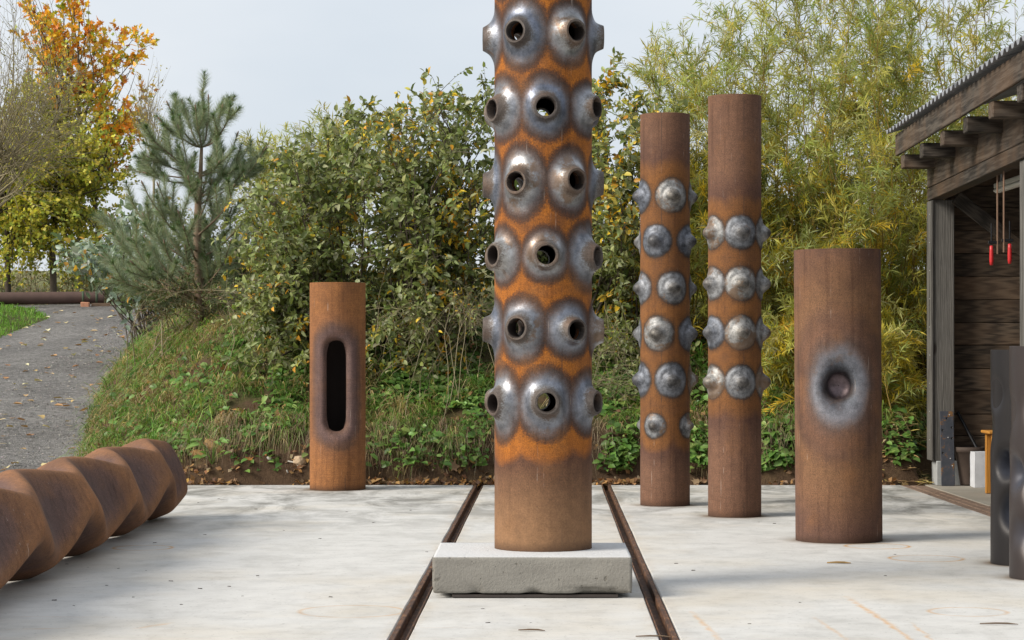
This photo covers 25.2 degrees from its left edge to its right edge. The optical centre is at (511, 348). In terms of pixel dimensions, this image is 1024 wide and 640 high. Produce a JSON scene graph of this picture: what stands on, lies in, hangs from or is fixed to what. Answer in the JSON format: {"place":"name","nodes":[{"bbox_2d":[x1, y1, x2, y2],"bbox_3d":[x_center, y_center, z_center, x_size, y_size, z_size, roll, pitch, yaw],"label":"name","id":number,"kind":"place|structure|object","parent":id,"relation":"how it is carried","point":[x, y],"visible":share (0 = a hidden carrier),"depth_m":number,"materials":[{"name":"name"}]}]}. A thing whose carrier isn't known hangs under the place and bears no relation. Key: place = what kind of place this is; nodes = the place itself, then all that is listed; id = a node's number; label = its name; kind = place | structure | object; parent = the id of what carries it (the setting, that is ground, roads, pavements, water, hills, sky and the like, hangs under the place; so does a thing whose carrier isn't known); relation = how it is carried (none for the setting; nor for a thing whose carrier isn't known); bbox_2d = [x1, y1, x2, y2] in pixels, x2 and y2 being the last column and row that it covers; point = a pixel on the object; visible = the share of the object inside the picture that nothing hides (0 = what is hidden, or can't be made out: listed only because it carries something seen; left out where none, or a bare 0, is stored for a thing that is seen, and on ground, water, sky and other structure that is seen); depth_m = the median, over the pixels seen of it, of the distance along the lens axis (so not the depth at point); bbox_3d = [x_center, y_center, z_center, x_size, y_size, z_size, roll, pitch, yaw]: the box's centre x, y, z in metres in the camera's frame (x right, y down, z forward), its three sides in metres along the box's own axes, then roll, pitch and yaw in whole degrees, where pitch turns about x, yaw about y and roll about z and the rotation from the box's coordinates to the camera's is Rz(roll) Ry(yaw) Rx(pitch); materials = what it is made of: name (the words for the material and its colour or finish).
{"place":"outdoors","nodes":[
{"label":"outdoors","id":0,"kind":"place"},
{"bbox_2d":[0,304,164,472],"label":"gravel path","id":1,"kind":"structure","parent":0,"point":[21,357],"depth_m":39.28,"materials":[{"name":"grey gravel"}]},
{"bbox_2d":[80,302,89,306],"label":"clay brick","id":2,"kind":"object","parent":1,"relation":"on","point":[85,304],"visible":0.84,"depth_m":59.85,"materials":[{"name":"orange brick"}]},
{"bbox_2d":[91,303,113,305],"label":"timber block","id":3,"kind":"object","parent":1,"relation":"on","point":[100,304],"depth_m":60.10,"materials":[{"name":"brown wood"}]},
{"bbox_2d":[0,291,103,304],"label":"old pipe","id":4,"kind":"object","parent":3,"relation":"on","point":[42,297],"visible":0.95,"depth_m":59.88,"materials":[{"name":"brown metal"}]},
{"bbox_2d":[0,269,931,489],"bbox_3d":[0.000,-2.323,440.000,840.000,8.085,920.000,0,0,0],"label":"ground","id":5,"kind":"structure","parent":0,"point":[266,474],"depth_m":25.57,"materials":[{"name":"plant"}]},
{"bbox_2d":[0,266,23,304],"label":"hedge bush","id":6,"kind":"object","parent":5,"relation":"on","point":[1,289],"visible":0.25,"depth_m":63.55,"materials":[{"name":"green plant"}]},
{"bbox_2d":[0,302,49,337],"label":"lawn","id":7,"kind":"structure","parent":5,"relation":"on","point":[38,314],"depth_m":54.83,"materials":[{"name":"green plant"}]},
{"bbox_2d":[0,255,59,305],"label":"hedge bush","id":8,"kind":"object","parent":5,"relation":"on","point":[24,283],"visible":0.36,"depth_m":64.73,"materials":[{"name":"green plant"}]},
{"bbox_2d":[0,66,93,305],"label":"leafy tree","id":9,"kind":"object","parent":5,"relation":"on","point":[13,232],"visible":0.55,"depth_m":61.37,"materials":[{"name":"yellow plant"}]},
{"bbox_2d":[0,0,131,226],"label":"bare tree","id":10,"kind":"object","parent":5,"relation":"on","point":[7,155],"visible":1,"depth_m":51.87,"materials":[{"name":"brown plant"}]},
{"bbox_2d":[34,244,112,302],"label":"hedge bush","id":11,"kind":"object","parent":5,"relation":"on","point":[72,279],"visible":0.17,"depth_m":66.02,"materials":[{"name":"green plant"}]},
{"bbox_2d":[8,34,144,291],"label":"leafy tree","id":12,"kind":"object","parent":5,"relation":"on","point":[80,186],"visible":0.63,"depth_m":62.18,"materials":[{"name":"green plant"}]},
{"bbox_2d":[7,0,159,287],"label":"maple tree","id":13,"kind":"object","parent":5,"relation":"on","point":[58,29],"visible":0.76,"depth_m":63.07,"materials":[{"name":"orange plant"}]},
{"bbox_2d":[72,230,155,302],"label":"hedge bush","id":14,"kind":"object","parent":5,"relation":"on","point":[108,289],"visible":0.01,"depth_m":65.39,"materials":[{"name":"green plant"}]},
{"bbox_2d":[50,196,194,346],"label":"grey leaved shrub","id":15,"kind":"object","parent":5,"relation":"on","point":[82,268],"visible":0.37,"depth_m":41.41,"materials":[{"name":"green plant"}]},
{"bbox_2d":[116,55,170,238],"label":"bare tree","id":16,"kind":"object","parent":5,"relation":"on","point":[149,114],"visible":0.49,"depth_m":60.13,"materials":[{"name":"brown plant"}]},
{"bbox_2d":[134,197,230,286],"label":"hedge bush","id":17,"kind":"object","parent":5,"relation":"on","point":[221,224],"visible":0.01,"depth_m":65.74,"materials":[{"name":"green plant"}]},
{"bbox_2d":[88,69,279,330],"bbox_3d":[-4.317,-1.963,29.979,2.744,3.516,1.899,0,0,0],"label":"pine tree","id":18,"kind":"object","parent":5,"relation":"on","point":[144,265],"visible":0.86,"depth_m":29.80,"materials":[{"name":"green plant"}]},
{"bbox_2d":[191,449,205,457],"bbox_3d":[-3.490,1.175,25.523,0.184,0.110,0.101,13,2,11],"label":"stone","id":19,"kind":"object","parent":5,"relation":"on","point":[196,452],"visible":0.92,"depth_m":25.48,"materials":[{"name":"brown stone"}]},
{"bbox_2d":[121,265,291,382],"bbox_3d":[-3.766,-0.359,30.361,3.023,2.138,3.422,0,0,0],"label":"undergrowth shrub","id":20,"kind":"object","parent":5,"relation":"on","point":[192,307],"visible":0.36,"depth_m":29.61,"materials":[{"name":"green plant"}]},
{"bbox_2d":[186,437,231,463],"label":"dock weed","id":21,"kind":"object","parent":5,"relation":"on","point":[194,444],"visible":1,"depth_m":25.36,"materials":[{"name":"green plant"}]},
{"bbox_2d":[203,439,225,452],"bbox_3d":[-3.298,1.091,25.561,0.314,0.116,0.145,28,2,3],"label":"stone","id":22,"kind":"object","parent":5,"relation":"on","point":[212,443],"visible":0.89,"depth_m":25.51,"materials":[{"name":"brown stone"}]},
{"bbox_2d":[220,363,230,372],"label":"fallen leaf","id":23,"kind":"object","parent":5,"relation":"on","point":[223,367],"visible":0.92,"depth_m":27.33,"materials":[{"name":"plant"}]},
{"bbox_2d":[186,186,268,287],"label":"hedge bush","id":24,"kind":"object","parent":5,"relation":"on","point":[230,233],"visible":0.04,"depth_m":65.78,"materials":[{"name":"green plant"}]},
{"bbox_2d":[193,254,326,387],"bbox_3d":[-2.947,-0.299,27.703,1.674,1.733,1.904,0,0,45],"label":"bramble","id":25,"kind":"object","parent":5,"relation":"on","point":[237,303],"visible":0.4,"depth_m":27.61,"materials":[{"name":"green plant"}]},
{"bbox_2d":[293,456,306,465],"bbox_3d":[-2.349,1.242,25.385,0.148,0.120,0.102,0,0,8],"label":"stone","id":26,"kind":"object","parent":5,"relation":"on","point":[300,460],"visible":1,"depth_m":25.35,"materials":[{"name":"beige stone"}]},
{"bbox_2d":[202,99,412,274],"bbox_3d":[-2.804,-2.037,32.324,2.979,2.959,2.856,0,0,0],"label":"willow","id":27,"kind":"object","parent":5,"relation":"on","point":[358,199],"visible":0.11,"depth_m":32.02,"materials":[{"name":"green plant"}]},
{"bbox_2d":[210,96,413,385],"bbox_3d":[-2.391,-1.199,27.846,2.618,3.928,3.470,0,0,0],"label":"leafy shrub","id":28,"kind":"object","parent":5,"relation":"on","point":[312,243],"visible":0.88,"depth_m":27.32,"materials":[{"name":"green plant"}]},
{"bbox_2d":[342,61,494,387],"bbox_3d":[-0.869,-1.317,27.875,2.723,4.412,3.487,0,0,0],"label":"leafy shrub","id":29,"kind":"object","parent":5,"relation":"on","point":[436,252],"visible":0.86,"depth_m":27.20,"materials":[{"name":"green plant"}]},
{"bbox_2d":[366,265,494,427],"bbox_3d":[-1.110,0.063,26.901,2.608,2.091,2.313,0,0,0],"label":"bramble","id":30,"kind":"object","parent":5,"relation":"on","point":[460,319],"visible":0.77,"depth_m":26.77,"materials":[{"name":"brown plant"}]},
{"bbox_2d":[447,458,459,470],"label":"fallen leaf","id":31,"kind":"object","parent":5,"relation":"on","point":[455,466],"visible":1,"depth_m":25.36,"materials":[{"name":"brown plant"}]},
{"bbox_2d":[159,409,794,480],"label":"dry stalks","id":32,"kind":"object","parent":5,"relation":"on","point":[307,437],"visible":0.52,"depth_m":25.57,"materials":[{"name":"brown plant"}]},
{"bbox_2d":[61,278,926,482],"bbox_3d":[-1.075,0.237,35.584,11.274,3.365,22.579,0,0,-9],"label":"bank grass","id":33,"kind":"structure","parent":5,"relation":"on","point":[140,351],"depth_m":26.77,"materials":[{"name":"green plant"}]},
{"bbox_2d":[88,309,926,487],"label":"leaf litter","id":34,"kind":"object","parent":5,"relation":"on","point":[484,480],"visible":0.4,"depth_m":25.35,"materials":[{"name":"brown plant"}]},
{"bbox_2d":[92,312,926,472],"bbox_3d":[-0.372,0.333,28.163,10.401,2.136,5.895,0,0,0],"label":"ground cover","id":35,"kind":"object","parent":5,"relation":"on","point":[625,449],"visible":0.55,"depth_m":26.14,"materials":[{"name":"green plant"}]},
{"bbox_2d":[465,105,613,333],"bbox_3d":[0.397,-1.651,28.678,2.134,3.950,2.956,0,0,0],"label":"leafy shrub","id":36,"kind":"object","parent":5,"relation":"on","point":[541,255],"visible":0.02,"depth_m":28.35,"materials":[{"name":"green plant"}]},
{"bbox_2d":[543,297,698,411],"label":"bramble","id":37,"kind":"object","parent":5,"relation":"on","point":[616,366],"visible":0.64,"depth_m":26.51,"materials":[{"name":"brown plant"}]},
{"bbox_2d":[592,47,703,390],"bbox_3d":[1.351,-1.222,27.712,1.868,4.800,3.753,0,0,0],"label":"leafy shrub","id":38,"kind":"object","parent":5,"relation":"on","point":[621,220],"visible":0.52,"depth_m":27.16,"materials":[{"name":"green plant"}]},
{"bbox_2d":[606,19,738,353],"bbox_3d":[2.010,-1.262,28.319,1.928,5.974,4.178,0,0,0],"label":"willow","id":39,"kind":"object","parent":5,"relation":"on","point":[659,82],"visible":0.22,"depth_m":27.87,"materials":[{"name":"green plant"}]},
{"bbox_2d":[691,478,698,484],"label":"fallen leaf","id":40,"kind":"object","parent":5,"relation":"on","point":[695,481],"visible":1,"depth_m":25.31,"materials":[{"name":"brown plant"}]},
{"bbox_2d":[636,79,781,299],"bbox_3d":[2.766,-1.359,32.175,2.624,4.999,3.014,0,0,0],"label":"willow","id":41,"kind":"object","parent":5,"relation":"on","point":[764,168],"depth_m":32.11,"materials":[{"name":"green plant"}]},
{"bbox_2d":[659,0,821,359],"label":"willow","id":42,"kind":"object","parent":5,"relation":"on","point":[775,257],"visible":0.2,"depth_m":27.69,"materials":[{"name":"green plant"}]},
{"bbox_2d":[740,11,891,300],"bbox_3d":[4.404,-1.750,32.324,2.794,6.238,3.338,0,0,18],"label":"willow","id":43,"kind":"object","parent":5,"relation":"on","point":[805,103],"depth_m":32.17,"materials":[{"name":"green plant"}]},
{"bbox_2d":[748,0,907,384],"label":"willow","id":44,"kind":"object","parent":5,"relation":"on","point":[825,221],"visible":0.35,"depth_m":27.68,"materials":[{"name":"green plant"}]},
{"bbox_2d":[761,292,926,448],"bbox_3d":[4.160,0.596,26.911,4.002,2.627,4.141,0,0,0],"label":"willow","id":45,"kind":"object","parent":5,"relation":"on","point":[900,376],"visible":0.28,"depth_m":26.26,"materials":[{"name":"green plant"}]},
{"bbox_2d":[810,0,950,383],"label":"willow","id":46,"kind":"object","parent":5,"relation":"on","point":[907,281],"visible":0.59,"depth_m":27.31,"materials":[{"name":"green plant"}]},
{"bbox_2d":[882,410,933,485],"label":"leaf litter","id":47,"kind":"object","parent":5,"relation":"on","point":[923,480],"visible":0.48,"depth_m":25.51,"materials":[{"name":"brown plant"}]},
{"bbox_2d":[827,0,1018,296],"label":"willow","id":48,"kind":"object","parent":5,"relation":"on","point":[963,39],"visible":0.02,"depth_m":32.41,"materials":[{"name":"green plant"}]},
{"bbox_2d":[901,485,990,515],"bbox_3d":[4.430,1.551,20.250,0.276,0.099,12.290,0,0,0],"label":"edging strip","id":49,"kind":"object","parent":5,"relation":"on","point":[963,502],"visible":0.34,"depth_m":22.99,"materials":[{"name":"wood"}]},
{"bbox_2d":[906,0,1023,263],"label":"willow","id":50,"kind":"object","parent":5,"relation":"on","point":[980,110],"visible":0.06,"depth_m":28.43,"materials":[{"name":"green plant"}]},
{"bbox_2d":[0,485,1023,639],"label":"concrete yard","id":51,"kind":"structure","parent":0,"point":[943,579],"depth_m":14.98,"materials":[{"name":"grey concrete"}]},
{"bbox_2d":[0,438,187,588],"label":"twisted pipe","id":52,"kind":"object","parent":51,"relation":"on","point":[53,513],"visible":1,"depth_m":15.79,"materials":[{"name":"brown metal"}]},
{"bbox_2d":[310,282,365,490],"bbox_3d":[-1.862,0.397,24.500,0.596,2.202,0.596,0,0,0],"label":"slotted pipe","id":53,"kind":"object","parent":51,"relation":"on","point":[337,386],"visible":1,"depth_m":24.28,"materials":[{"name":"brown metal"}]},
{"bbox_2d":[389,485,482,639],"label":"steel rail","id":54,"kind":"object","parent":51,"relation":"on","point":[405,627],"visible":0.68,"depth_m":14.40,"materials":[{"name":"brown metal"}]},
{"bbox_2d":[518,629,544,630],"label":"twig","id":55,"kind":"object","parent":51,"relation":"on","point":[532,629],"visible":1,"depth_m":12.17,"materials":[{"name":"brown wood"}]},
{"bbox_2d":[432,543,631,592],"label":"concrete plinth","id":56,"kind":"structure","parent":51,"relation":"on","point":[490,568],"depth_m":13.78,"materials":[{"name":"grey concrete"}]},
{"bbox_2d":[452,594,617,597],"bbox_3d":[0.140,1.487,13.815,1.000,0.018,0.050,0,0,0],"label":"shim bar","id":57,"kind":"object","parent":51,"relation":"on","point":[534,595],"visible":1,"depth_m":13.79,"materials":[{"name":"metal"}]},
{"bbox_2d":[602,485,678,639],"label":"steel rail","id":58,"kind":"object","parent":51,"relation":"on","point":[663,625],"visible":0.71,"depth_m":15.25,"materials":[{"name":"brown metal"}]},
{"bbox_2d":[636,635,669,636],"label":"twig","id":59,"kind":"object","parent":51,"relation":"on","point":[652,636],"visible":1,"depth_m":11.90,"materials":[{"name":"brown wood"}]},
{"bbox_2d":[632,112,697,506],"bbox_3d":[1.470,-0.374,22.020,0.601,3.745,0.601,0,0,-39],"label":"studded pipe","id":60,"kind":"object","parent":51,"relation":"on","point":[665,331],"visible":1,"depth_m":21.81,"materials":[{"name":"brown metal"}]},
{"bbox_2d":[703,94,770,517],"bbox_3d":[2.010,-0.383,20.568,0.618,3.761,0.618,0,0,0],"label":"studded pipe","id":61,"kind":"object","parent":51,"relation":"on","point":[736,286],"visible":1,"depth_m":20.37,"materials":[{"name":"brown metal"}]},
{"bbox_2d":[794,248,882,543],"bbox_3d":[2.556,0.362,17.980,0.676,2.272,0.676,0,0,0],"label":"hollowed pipe","id":62,"kind":"object","parent":51,"relation":"on","point":[838,394],"visible":1,"depth_m":17.70,"materials":[{"name":"brown metal"}]},
{"bbox_2d":[827,561,849,562],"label":"fallen leaf","id":63,"kind":"object","parent":51,"relation":"on","point":[838,562],"visible":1,"depth_m":16.00,"materials":[{"name":"brown plant"}]},
{"bbox_2d":[980,622,1017,624],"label":"twig","id":64,"kind":"object","parent":51,"relation":"on","point":[998,623],"visible":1,"depth_m":12.45,"materials":[{"name":"wood"}]},
{"bbox_2d":[990,350,1010,565],"bbox_3d":[3.582,0.753,16.020,0.470,1.491,0.470,0,0,0],"label":"dented pipe","id":65,"kind":"object","parent":51,"relation":"on","point":[999,453],"visible":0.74,"depth_m":15.91,"materials":[{"name":"metal"}]},
{"bbox_2d":[1009,346,1023,579],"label":"dented pipe","id":66,"kind":"object","parent":51,"relation":"on","point":[1016,488],"visible":1,"depth_m":14.94,"materials":[{"name":"metal"}]},
{"bbox_2d":[0,0,1023,270],"label":"sky","id":67,"kind":"structure","parent":0,"point":[280,56],"materials":[{"name":"white"}]},
{"bbox_2d":[482,0,603,551],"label":"nozzle column","id":68,"kind":"structure","parent":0,"point":[543,456],"depth_m":14.15,"materials":[{"name":"brown metal"}]},
{"bbox_2d":[925,483,990,505],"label":"shed floor","id":69,"kind":"structure","parent":0,"point":[979,495],"depth_m":23.94,"materials":[{"name":"grey concrete"}]},
{"bbox_2d":[940,411,954,485],"bbox_3d":[4.765,1.091,25.096,0.150,0.820,0.020,0,-7,0],"label":"steel plate","id":70,"kind":"object","parent":69,"relation":"on","point":[947,448],"visible":1,"depth_m":25.09,"materials":[{"name":"black metal"}]},
{"bbox_2d":[886,35,1023,484],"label":"timber shed","id":71,"kind":"structure","parent":69,"relation":"on","point":[975,307],"depth_m":25.20,"materials":[{"name":"wood"}]},
{"bbox_2d":[988,175,999,265],"bbox_3d":[4.684,-1.251,22.300,0.110,0.881,0.042,0,0,0],"label":"bar clamp","id":72,"kind":"object","parent":71,"relation":"hanging from","point":[991,253],"visible":1,"depth_m":22.29,"materials":[{"name":"red metal"}]},
{"bbox_2d":[993,174,1019,192],"bbox_3d":[4.970,-1.780,22.900,0.085,0.370,1.250,0,0,0],"label":"strip lamp","id":73,"kind":"object","parent":71,"relation":"hanging from","point":[1012,183],"visible":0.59,"depth_m":22.81,"materials":[{"name":"metal"}]},
{"bbox_2d":[1001,171,1012,263],"bbox_3d":[4.731,-1.254,21.900,0.110,0.888,0.042,0,0,0],"label":"bar clamp","id":74,"kind":"object","parent":71,"relation":"hanging from","point":[1004,240],"visible":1,"depth_m":21.89,"materials":[{"name":"red metal"}]},
{"bbox_2d":[956,411,977,446],"bbox_3d":[5.105,1.094,25.185,0.036,0.808,0.540,0,0,-43],"label":"steel bar","id":75,"kind":"object","parent":69,"relation":"on","point":[966,429],"visible":0.6,"depth_m":25.27,"materials":[{"name":"black metal"}]},
{"bbox_2d":[954,446,984,485],"bbox_3d":[5.020,1.286,25.180,0.350,0.420,0.350,0,0,0],"label":"plant pot","id":76,"kind":"object","parent":69,"relation":"on","point":[962,454],"visible":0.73,"depth_m":25.07,"materials":[{"name":"ceramic"}]},
{"bbox_2d":[970,451,984,487],"bbox_3d":[5.129,1.308,24.899,0.266,0.388,0.265,0,0,0],"label":"stone block","id":77,"kind":"object","parent":69,"relation":"on","point":[977,469],"depth_m":24.77,"materials":[{"name":"white stone"}]},
{"bbox_2d":[981,430,991,493],"bbox_3d":[5.115,1.170,23.595,0.500,0.656,0.440,0,0,0],"label":"wooden stool","id":78,"kind":"object","parent":69,"relation":"on","point":[988,436],"visible":0.23,"depth_m":23.72,"materials":[{"name":"orange wood"}]}
]}

